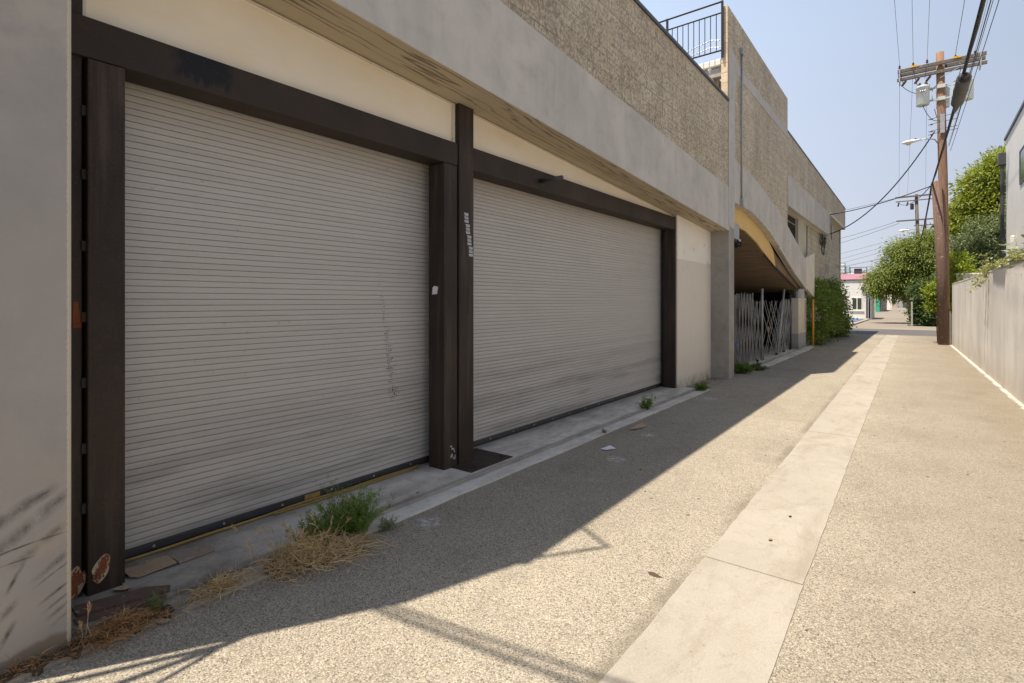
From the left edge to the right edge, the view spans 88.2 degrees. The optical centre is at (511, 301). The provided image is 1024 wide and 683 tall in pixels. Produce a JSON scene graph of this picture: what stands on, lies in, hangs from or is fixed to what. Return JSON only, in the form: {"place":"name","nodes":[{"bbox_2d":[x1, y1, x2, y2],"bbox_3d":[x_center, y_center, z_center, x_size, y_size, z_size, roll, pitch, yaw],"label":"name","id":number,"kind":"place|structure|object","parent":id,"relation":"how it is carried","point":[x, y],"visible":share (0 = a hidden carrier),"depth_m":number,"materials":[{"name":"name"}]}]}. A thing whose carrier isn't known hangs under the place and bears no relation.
{"place":"outdoors","nodes":[
{"label":"outdoors","id":0,"kind":"place"},
{"bbox_2d":[71,386,695,636],"bbox_3d":[0.113,1.608,6.176,1.035,0.084,9.314,0,0,38],"label":"concrete apron","id":1,"kind":"object","parent":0,"point":[232,548],"depth_m":4.23,"materials":[{"name":"concrete"}]},
{"bbox_2d":[114,585,130,589],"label":"dry leaf","id":2,"kind":"object","parent":1,"relation":"on","point":[124,587],"visible":1,"depth_m":2.87,"materials":[{"name":"plant"}]},
{"bbox_2d":[71,537,219,625],"bbox_3d":[-2.084,1.552,3.027,0.474,0.028,0.946,0,0,-3],"label":"fallen panel","id":3,"kind":"object","parent":1,"relation":"on","point":[139,574],"visible":0.96,"depth_m":2.88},
{"bbox_2d":[125,465,418,562],"bbox_3d":[-1.609,1.553,4.056,0.060,0.026,2.400,0,0,38],"label":"threshold strip","id":4,"kind":"object","parent":1,"relation":"on","point":[295,506],"visible":0.91,"depth_m":3.94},
{"bbox_2d":[309,473,343,517],"bbox_3d":[-1.314,1.398,3.775,0.254,0.388,0.172,0,0,-1],"label":"green weed","id":5,"kind":"object","parent":1,"relation":"on","point":[332,493],"visible":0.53,"depth_m":3.77,"materials":[{"name":"green plant"}]},
{"bbox_2d":[636,395,656,409],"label":"green weed","id":6,"kind":"object","parent":1,"relation":"on","point":[649,402],"visible":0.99,"depth_m":7.75,"materials":[{"name":"green plant"}]},
{"bbox_2d":[18,334,1023,682],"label":"alley","id":7,"kind":"structure","parent":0,"point":[562,586],"depth_m":3.23,"materials":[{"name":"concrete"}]},
{"bbox_2d":[0,645,72,681],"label":"dry grass","id":8,"kind":"structure","parent":7,"relation":"on","point":[39,660],"depth_m":2.28,"materials":[{"name":"brown plant"}]},
{"bbox_2d":[0,604,174,682],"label":"soil patch","id":9,"kind":"object","parent":7,"relation":"on","point":[38,670],"visible":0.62,"depth_m":2.38,"materials":[{"name":"brown soil"}]},
{"bbox_2d":[78,601,91,640],"bbox_3d":[-1.994,1.498,2.482,0.054,0.185,0.170,0,0,-33],"label":"wild barley","id":10,"kind":"object","parent":9,"relation":"on","point":[89,606],"visible":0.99,"depth_m":2.48,"materials":[{"name":"plant"}]},
{"bbox_2d":[139,587,173,611],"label":"green weed","id":11,"kind":"object","parent":9,"relation":"on","point":[158,604],"visible":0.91,"depth_m":2.71,"materials":[{"name":"green plant"}]},
{"bbox_2d":[43,594,190,672],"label":"dry grass","id":12,"kind":"structure","parent":7,"relation":"on","point":[111,626],"depth_m":2.52,"materials":[{"name":"brown plant"}]},
{"bbox_2d":[156,618,169,623],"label":"dry leaf","id":13,"kind":"object","parent":7,"relation":"on","point":[167,620],"visible":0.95,"depth_m":2.63,"materials":[{"name":"plant"}]},
{"bbox_2d":[156,560,258,619],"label":"dry grass","id":14,"kind":"structure","parent":7,"relation":"on","point":[214,584],"depth_m":2.89,"materials":[{"name":"plant"}]},
{"bbox_2d":[231,523,381,600],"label":"dry grass","id":15,"kind":"structure","parent":7,"relation":"on","point":[313,545],"depth_m":3.18,"materials":[{"name":"plant"}]},
{"bbox_2d":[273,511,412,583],"bbox_3d":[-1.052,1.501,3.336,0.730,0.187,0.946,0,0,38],"label":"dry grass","id":16,"kind":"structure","parent":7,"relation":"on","point":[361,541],"depth_m":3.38,"materials":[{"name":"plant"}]},
{"bbox_2d":[1,389,708,682],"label":"kerb strip","id":17,"kind":"object","parent":7,"relation":"on","point":[418,506],"visible":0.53,"depth_m":4.30,"materials":[{"name":"concrete"}]},
{"bbox_2d":[263,538,338,571],"bbox_3d":[-1.284,1.563,3.273,0.232,0.006,0.507,0,0,38],"label":"soil patch","id":18,"kind":"object","parent":17,"relation":"on","point":[273,570],"visible":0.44,"depth_m":3.17,"materials":[{"name":"brown soil"}]},
{"bbox_2d":[230,509,350,576],"bbox_3d":[-1.341,1.452,3.334,0.454,0.278,0.701,0,0,38],"label":"wild barley","id":19,"kind":"object","parent":18,"relation":"on","point":[288,534],"visible":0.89,"depth_m":3.27,"materials":[{"name":"plant"}]},
{"bbox_2d":[284,509,342,543],"bbox_3d":[-1.303,1.484,3.463,0.358,0.241,0.360,0,0,-31],"label":"green weed","id":20,"kind":"object","parent":17,"relation":"on","point":[309,520],"visible":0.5,"depth_m":3.43,"materials":[{"name":"green plant"}]},
{"bbox_2d":[308,483,395,539],"bbox_3d":[-1.094,1.424,3.629,0.498,0.350,0.639,0,0,38],"label":"green weed","id":21,"kind":"object","parent":17,"relation":"on","point":[357,522],"visible":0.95,"depth_m":3.58,"materials":[{"name":"green plant"}]},
{"bbox_2d":[692,381,709,390],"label":"green weed","id":22,"kind":"object","parent":17,"relation":"on","point":[701,386],"visible":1,"depth_m":9.41,"materials":[{"name":"green plant"}]},
{"bbox_2d":[376,513,404,532],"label":"green weed","id":23,"kind":"object","parent":7,"relation":"on","point":[388,526],"visible":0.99,"depth_m":3.69,"materials":[{"name":"green plant"}]},
{"bbox_2d":[601,446,615,449],"bbox_3d":[1.042,1.588,5.739,0.155,0.012,0.095,0,0,-34],"label":"white paper","id":24,"kind":"object","parent":7,"relation":"on","point":[607,447],"visible":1,"depth_m":5.74,"materials":[{"name":"white paper"}]},
{"bbox_2d":[628,423,646,429],"bbox_3d":[1.607,1.582,6.700,0.103,0.024,0.380,0,0,41],"label":"cardboard scrap","id":25,"kind":"object","parent":7,"relation":"on","point":[640,425],"visible":1,"depth_m":6.74,"materials":[{"name":"brown cardboard"}]},
{"bbox_2d":[648,572,662,577],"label":"dry leaf","id":26,"kind":"object","parent":7,"relation":"on","point":[653,574],"visible":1,"depth_m":3.09,"materials":[{"name":"plant"}]},
{"bbox_2d":[356,380,1005,630],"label":"tar flecks","id":27,"kind":"object","parent":7,"relation":"on","point":[743,470],"visible":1,"depth_m":4.89,"materials":[{"name":"black asphalt"}]},
{"bbox_2d":[689,383,715,387],"bbox_3d":[3.594,1.602,9.983,0.340,0.036,0.599,0,0,38],"label":"concrete fragment","id":28,"kind":"object","parent":7,"relation":"on","point":[711,385],"visible":0.4,"depth_m":9.99,"materials":[{"name":"grey concrete"}]},
{"bbox_2d":[703,380,726,384],"bbox_3d":[4.018,1.604,10.518,0.282,0.032,0.649,0,0,41],"label":"concrete fragment","id":29,"kind":"object","parent":7,"relation":"on","point":[714,382],"visible":0.68,"depth_m":10.52,"materials":[{"name":"grey concrete"}]},
{"bbox_2d":[734,359,755,373],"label":"green weed","id":30,"kind":"object","parent":7,"relation":"on","point":[745,367],"visible":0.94,"depth_m":11.73,"materials":[{"name":"green plant"}]},
{"bbox_2d":[599,335,898,682],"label":"gutter strip","id":31,"kind":"object","parent":7,"relation":"on","point":[717,620],"visible":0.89,"depth_m":3.08,"materials":[{"name":"concrete"}]},
{"bbox_2d":[751,362,769,370],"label":"green weed","id":32,"kind":"object","parent":7,"relation":"on","point":[758,366],"visible":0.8,"depth_m":12.32,"materials":[{"name":"green plant"}]},
{"bbox_2d":[812,299,813,345],"bbox_3d":[10.692,0.777,18.779,0.068,1.745,0.068,0,0,38],"label":"yellow post","id":33,"kind":"object","parent":7,"relation":"on","point":[812,322],"visible":0.87,"depth_m":18.76,"materials":[{"name":"metal"}]},
{"bbox_2d":[806,276,860,345],"bbox_3d":[13.081,0.302,21.886,2.055,2.796,8.343,0,0,38],"label":"flowering creeper","id":34,"kind":"object","parent":7,"relation":"on","point":[831,318],"visible":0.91,"depth_m":20.74,"materials":[{"name":"plant"}]},
{"bbox_2d":[921,282,937,342],"bbox_3d":[16.221,0.390,20.374,0.824,2.423,0.713,0,0,-4],"label":"foliage","id":35,"kind":"object","parent":7,"relation":"on","point":[927,292],"visible":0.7,"depth_m":20.39,"materials":[{"name":"green plant"}]},
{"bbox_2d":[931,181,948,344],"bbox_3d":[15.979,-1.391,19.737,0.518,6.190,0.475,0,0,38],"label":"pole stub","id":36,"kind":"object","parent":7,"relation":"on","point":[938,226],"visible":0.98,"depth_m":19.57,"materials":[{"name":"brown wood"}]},
{"bbox_2d":[830,185,931,214],"bbox_3d":[14.776,-4.065,21.387,0.036,0.601,3.689,0,0,-31],"label":"overhead cable","id":37,"kind":"object","parent":36,"relation":"attached to","point":[883,202],"visible":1,"depth_m":21.19,"materials":[{"name":"black rubber"}]},
{"bbox_2d":[897,50,986,344],"bbox_3d":[16.171,-3.841,20.015,2.641,11.083,1.132,0,0,28],"label":"utility pole","id":38,"kind":"object","parent":7,"relation":"on","point":[943,96],"visible":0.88,"depth_m":19.79,"materials":[{"name":"brown wood"}]},
{"bbox_2d":[830,131,934,233],"bbox_3d":[14.776,-4.646,21.405,0.044,3.529,3.847,0,0,-35],"label":"overhead cable","id":39,"kind":"object","parent":38,"relation":"attached to","point":[891,188],"visible":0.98,"depth_m":20.92,"materials":[{"name":"black rubber"}]},
{"bbox_2d":[894,0,899,132],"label":"overhead cable","id":40,"kind":"object","parent":38,"relation":"attached to","point":[899,86],"visible":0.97,"depth_m":22.98,"materials":[{"name":"rubber"}]},
{"bbox_2d":[907,10,912,192],"bbox_3d":[11.302,-9.231,15.154,0.356,0.748,81.805,0,0,37],"label":"overhead cable","id":41,"kind":"object","parent":38,"relation":"attached to","point":[912,82],"visible":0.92,"depth_m":21.87,"materials":[{"name":"rubber"}]},
{"bbox_2d":[925,0,929,193],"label":"overhead cable","id":42,"kind":"object","parent":38,"relation":"attached to","point":[927,54],"visible":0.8,"depth_m":19.46,"materials":[{"name":"rubber"}]},
{"bbox_2d":[931,1,987,192],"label":"overhead cable","id":43,"kind":"object","parent":38,"relation":"attached to","point":[970,67],"visible":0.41,"depth_m":18.55,"materials":[{"name":"rubber"}]},
{"bbox_2d":[955,0,964,54],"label":"overhead cable","id":44,"kind":"object","parent":38,"relation":"attached to","point":[960,26],"visible":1,"depth_m":17.42,"materials":[{"name":"rubber"}]},
{"bbox_2d":[949,0,990,144],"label":"overhead cable","id":45,"kind":"object","parent":38,"relation":"attached to","point":[974,57],"visible":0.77,"depth_m":11.43,"materials":[{"name":"black rubber"}]},
{"bbox_2d":[954,0,993,128],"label":"overhead cable","id":46,"kind":"object","parent":38,"relation":"attached to","point":[980,43],"visible":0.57,"depth_m":11.52,"materials":[{"name":"black rubber"}]},
{"bbox_2d":[950,0,998,150],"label":"overhead cable","id":47,"kind":"object","parent":38,"relation":"attached to","point":[978,65],"visible":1,"depth_m":12.22,"materials":[{"name":"black rubber"}]},
{"bbox_2d":[916,249,982,313],"bbox_3d":[16.853,-0.208,20.291,2.154,3.619,1.703,0,0,38],"label":"yellow green shrub","id":48,"kind":"object","parent":7,"relation":"on","point":[961,266],"visible":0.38,"depth_m":20.13,"materials":[{"name":"green plant"}]},
{"bbox_2d":[950,311,951,344],"bbox_3d":[16.409,0.975,19.642,0.240,1.250,0.150,0,0,38],"label":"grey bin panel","id":49,"kind":"object","parent":7,"relation":"on","point":[950,328],"visible":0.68,"depth_m":19.64,"materials":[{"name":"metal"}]},
{"bbox_2d":[924,200,1005,277],"bbox_3d":[19.307,-1.338,21.401,4.223,5.875,2.870,0,0,38],"label":"grey green shrub","id":50,"kind":"object","parent":7,"relation":"on","point":[969,244],"visible":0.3,"depth_m":21.33,"materials":[{"name":"green plant"}]},
{"bbox_2d":[955,273,981,281],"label":"white shed","id":51,"kind":"structure","parent":7,"relation":"on","point":[967,276],"depth_m":19.90,"materials":[{"name":"paint"}]},
{"bbox_2d":[931,141,1005,254],"bbox_3d":[20.492,-2.592,22.336,4.821,8.399,3.584,0,0,12],"label":"tall ficus","id":52,"kind":"object","parent":7,"relation":"on","point":[980,197],"visible":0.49,"depth_m":22.26,"materials":[{"name":"green plant"}]},
{"bbox_2d":[952,259,1023,404],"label":"yard wall","id":53,"kind":"structure","parent":7,"relation":"on","point":[987,327],"depth_m":10.60,"materials":[{"name":"grey paint"}]},
{"bbox_2d":[966,234,1023,292],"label":"trailing vine","id":54,"kind":"object","parent":53,"relation":"on","point":[1013,256],"visible":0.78,"depth_m":11.22,"materials":[{"name":"green plant"}]},
{"bbox_2d":[998,101,1023,263],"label":"white house","id":55,"kind":"structure","parent":7,"relation":"on","point":[1011,158],"depth_m":18.49,"materials":[{"name":"paint"}]},
{"bbox_2d":[1019,145,1023,184],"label":"window","id":56,"kind":"structure","parent":55,"relation":"in","point":[1021,153],"depth_m":16.96,"materials":[{"name":"grey glass"}]},
{"bbox_2d":[734,343,813,368],"bbox_3d":[5.944,1.611,17.453,6.100,0.058,11.099,0,0,38],"label":"ramp apron","id":57,"kind":"object","parent":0,"point":[770,360],"visible":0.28,"depth_m":15.83,"materials":[{"name":"concrete"}]},
{"bbox_2d":[734,289,791,363],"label":"folding gate","id":58,"kind":"structure","parent":57,"relation":"on","point":[743,307],"depth_m":14.00,"materials":[{"name":"grey metal"}]},
{"bbox_2d":[639,0,1023,299],"label":"sky","id":59,"kind":"structure","parent":0,"point":[835,63],"materials":[{"name":"blue"}]},
{"bbox_2d":[841,263,849,273],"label":"office tower","id":60,"kind":"structure","parent":0,"point":[847,270],"depth_m":426.05,"materials":[{"name":"white glass"}]},
{"bbox_2d":[851,318,869,325],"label":"pavement","id":61,"kind":"structure","parent":0,"point":[861,321],"depth_m":41.80,"materials":[{"name":"concrete"}]},
{"bbox_2d":[849,328,936,335],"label":"street","id":62,"kind":"structure","parent":0,"point":[899,332],"depth_m":27.53,"materials":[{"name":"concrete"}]},
{"bbox_2d":[850,307,937,330],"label":"alley","id":63,"kind":"structure","parent":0,"point":[894,318],"depth_m":40.69,"materials":[{"name":"concrete"}]},
{"bbox_2d":[841,267,872,318],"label":"white bungalow","id":64,"kind":"object","parent":63,"relation":"on","point":[862,310],"visible":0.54,"depth_m":47.93,"materials":[{"name":"paint"}]},
{"bbox_2d":[850,297,863,310],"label":"window","id":65,"kind":"structure","parent":64,"relation":"in","point":[859,300],"depth_m":47.82,"materials":[{"name":"white paint"}]},
{"bbox_2d":[870,297,874,319],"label":"grey fence","id":66,"kind":"object","parent":63,"relation":"on","point":[872,311],"visible":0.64,"depth_m":47.77,"materials":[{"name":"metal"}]},
{"bbox_2d":[857,222,935,319],"bbox_3d":[29.317,-2.038,38.370,7.250,7.360,5.611,0,0,38],"label":"willowy tree","id":67,"kind":"object","parent":63,"relation":"on","point":[908,260],"visible":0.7,"depth_m":37.82,"materials":[{"name":"green plant"}]},
{"bbox_2d":[896,297,906,307],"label":"house","id":68,"kind":"structure","parent":63,"relation":"on","point":[901,305],"depth_m":138.52,"materials":[{"name":"grey metal"}]},
{"bbox_2d":[911,302,912,325],"bbox_3d":[26.298,0.700,34.810,0.180,1.800,0.190,0,0,38],"label":"hedge gatepost","id":69,"kind":"object","parent":63,"relation":"on","point":[911,313],"visible":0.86,"depth_m":34.73,"materials":[{"name":"concrete"}]},
{"bbox_2d":[895,194,932,240],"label":"utility pole","id":70,"kind":"object","parent":63,"relation":"on","point":[916,219],"visible":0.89,"depth_m":47.55,"materials":[{"name":"grey wood"}]},
{"bbox_2d":[914,220,933,239],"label":"utility pole","id":71,"kind":"object","parent":63,"relation":"on","point":[925,227],"visible":0.23,"depth_m":67.67,"materials":[{"name":"grey wood"}]},
{"label":"ground","id":72,"kind":"structure","parent":0,"visible":0},
{"bbox_2d":[0,0,845,672],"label":"parking building","id":73,"kind":"structure","parent":72,"relation":"on","point":[258,258],"depth_m":4.21,"materials":[{"name":"grey paint"}]},
{"bbox_2d":[125,81,428,558],"bbox_3d":[-1.598,0.022,4.168,0.058,3.084,2.750,0,0,38],"label":"roller door","id":74,"kind":"structure","parent":73,"relation":"in","point":[277,275],"depth_m":3.84,"materials":[{"name":"paint"}]},
{"bbox_2d":[473,178,662,446],"bbox_3d":[1.058,0.022,7.613,0.058,3.084,5.750,0,0,38],"label":"roller door","id":75,"kind":"structure","parent":73,"relation":"in","point":[567,299],"depth_m":6.96,"materials":[{"name":"paint"}]},
{"bbox_2d":[788,215,795,237],"bbox_3d":[8.810,-2.150,17.149,0.210,1.500,3.080,0,0,38],"label":"louvre window","id":76,"kind":"structure","parent":73,"relation":"in","point":[791,221],"depth_m":17.81,"materials":[{"name":"glass"}]},
{"bbox_2d":[806,226,806,255],"bbox_3d":[10.953,-1.600,19.809,0.155,2.600,0.530,0,0,38],"label":"slot window","id":77,"kind":"structure","parent":73,"relation":"in","point":[806,226],"depth_m":19.93,"materials":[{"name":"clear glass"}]},
{"bbox_2d":[819,215,830,254],"bbox_3d":[13.349,-2.877,22.550,0.265,1.805,1.818,0,0,39],"label":"cable coil","id":78,"kind":"object","parent":73,"relation":"hanging from","point":[822,242],"visible":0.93,"depth_m":22.57,"materials":[{"name":"metal"}]},
{"bbox_2d":[875,297,879,311],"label":"mural wall","id":79,"kind":"structure","parent":72,"relation":"on","point":[877,308],"depth_m":80.97,"materials":[{"name":"paint"}]},
{"bbox_2d":[880,298,886,311],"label":"garage","id":80,"kind":"structure","parent":72,"relation":"on","point":[883,307],"depth_m":90.27,"materials":[{"name":"stone"}]},
{"bbox_2d":[887,294,891,309],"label":"white wall","id":81,"kind":"structure","parent":72,"relation":"on","point":[889,306],"depth_m":102.62,"materials":[{"name":"paint"}]},
{"bbox_2d":[903,276,936,325],"bbox_3d":[28.343,-0.024,35.073,4.126,3.496,4.362,0,0,38],"label":"boxy hedge","id":82,"kind":"object","parent":72,"relation":"on","point":[921,317],"visible":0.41,"depth_m":34.90,"materials":[{"name":"green plant"}]},
{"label":"overhead cable","id":83,"kind":"object","parent":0,"visible":0},
{"bbox_2d":[918,0,985,243],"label":"telephone cable","id":84,"kind":"object","parent":83,"relation":"attached to","point":[977,22],"visible":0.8,"depth_m":8.54,"materials":[{"name":"black rubber"}]},
{"bbox_2d":[951,72,971,112],"bbox_3d":[8.354,-3.856,9.863,0.228,0.240,2.361,0,0,38],"label":"splice case","id":85,"kind":"object","parent":84,"relation":"hanging from","point":[961,86],"visible":0.97,"depth_m":9.43,"materials":[{"name":"plastic"}]}
]}

